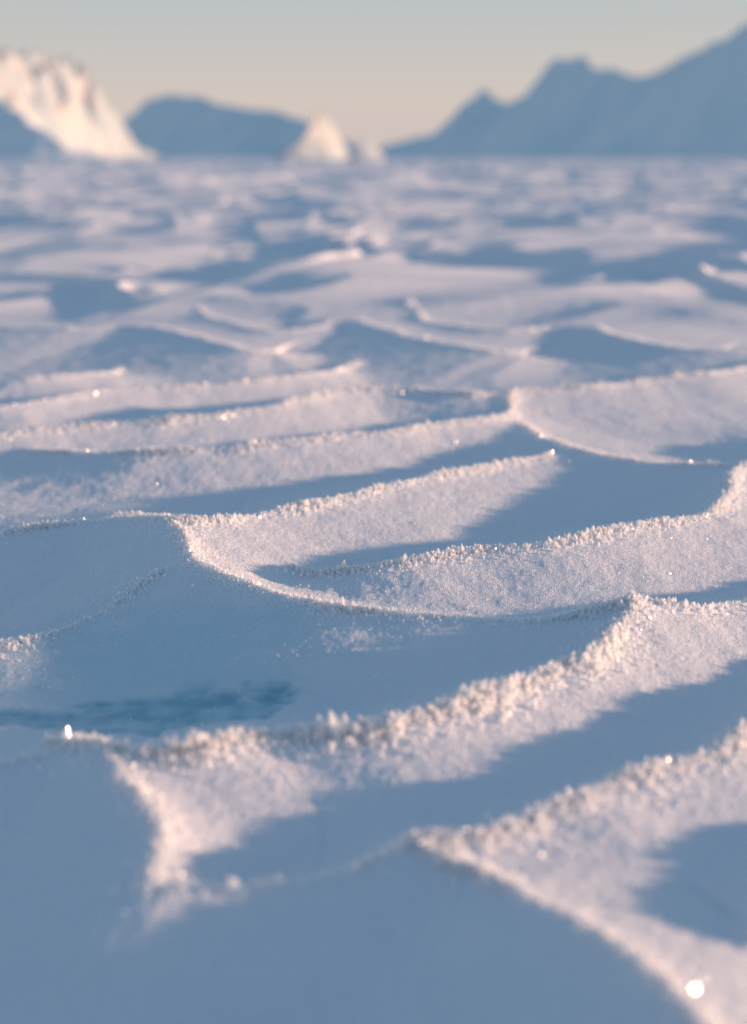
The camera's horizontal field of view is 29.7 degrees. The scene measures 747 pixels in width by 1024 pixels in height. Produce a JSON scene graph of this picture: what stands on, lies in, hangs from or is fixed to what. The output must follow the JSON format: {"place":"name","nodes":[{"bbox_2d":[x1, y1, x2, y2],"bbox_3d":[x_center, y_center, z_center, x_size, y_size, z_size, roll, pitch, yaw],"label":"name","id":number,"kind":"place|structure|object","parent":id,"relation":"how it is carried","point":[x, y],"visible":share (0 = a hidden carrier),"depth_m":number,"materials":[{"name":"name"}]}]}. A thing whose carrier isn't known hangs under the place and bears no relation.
{"place":"outdoors","nodes":[
{"label":"outdoors","id":0,"kind":"place"},
{"bbox_2d":[123,94,391,157],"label":"snow mountain","id":1,"kind":"structure","parent":0,"point":[170,125],"depth_m":453.89,"materials":[{"name":"snow"}]},
{"bbox_2d":[0,157,746,1023],"bbox_3d":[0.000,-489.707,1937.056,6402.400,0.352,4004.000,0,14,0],"label":"snow ground","id":2,"kind":"structure","parent":0,"point":[648,247],"depth_m":1.99,"materials":[{"name":"white snow"}]},
{"bbox_2d":[0,101,125,160],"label":"iceberg","id":3,"kind":"object","parent":2,"relation":"on","point":[24,136],"visible":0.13,"depth_m":137.63,"materials":[{"name":"white ice"}]},
{"bbox_2d":[0,48,158,158],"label":"iceberg","id":4,"kind":"object","parent":2,"relation":"on","point":[59,98],"visible":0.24,"depth_m":215.60,"materials":[{"name":"white ice"}]},
{"bbox_2d":[273,109,350,159],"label":"iceberg","id":5,"kind":"object","parent":2,"relation":"on","point":[321,139],"visible":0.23,"depth_m":197.39,"materials":[{"name":"white ice"}]},
{"bbox_2d":[345,137,385,159],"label":"iceberg","id":6,"kind":"object","parent":2,"relation":"on","point":[365,149],"visible":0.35,"depth_m":177.49,"materials":[{"name":"white ice"}]},
{"bbox_2d":[0,298,746,1023],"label":"hoar frost crystals","id":7,"kind":"object","parent":2,"relation":"on","point":[396,724],"visible":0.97,"depth_m":1.45,"materials":[{"name":"white ice"}]},
{"bbox_2d":[0,344,746,1023],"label":"snow grains","id":8,"kind":"object","parent":2,"relation":"on","point":[384,740],"visible":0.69,"depth_m":1.33,"materials":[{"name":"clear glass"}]},
{"bbox_2d":[0,298,746,1023],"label":"frost plates","id":9,"kind":"object","parent":2,"relation":"on","point":[522,890],"visible":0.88,"depth_m":1.52,"materials":[{"name":"white ice"}]},
{"bbox_2d":[0,0,746,147],"label":"sky","id":10,"kind":"structure","parent":0,"point":[385,72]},
{"bbox_2d":[376,23,746,156],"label":"snow mountain","id":11,"kind":"structure","parent":0,"point":[692,104],"depth_m":669.39,"materials":[{"name":"snow"}]},
{"bbox_2d":[504,76,643,107],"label":"snow mountain","id":12,"kind":"structure","parent":0,"point":[510,104],"depth_m":860.22,"materials":[{"name":"white snow"}]}
]}

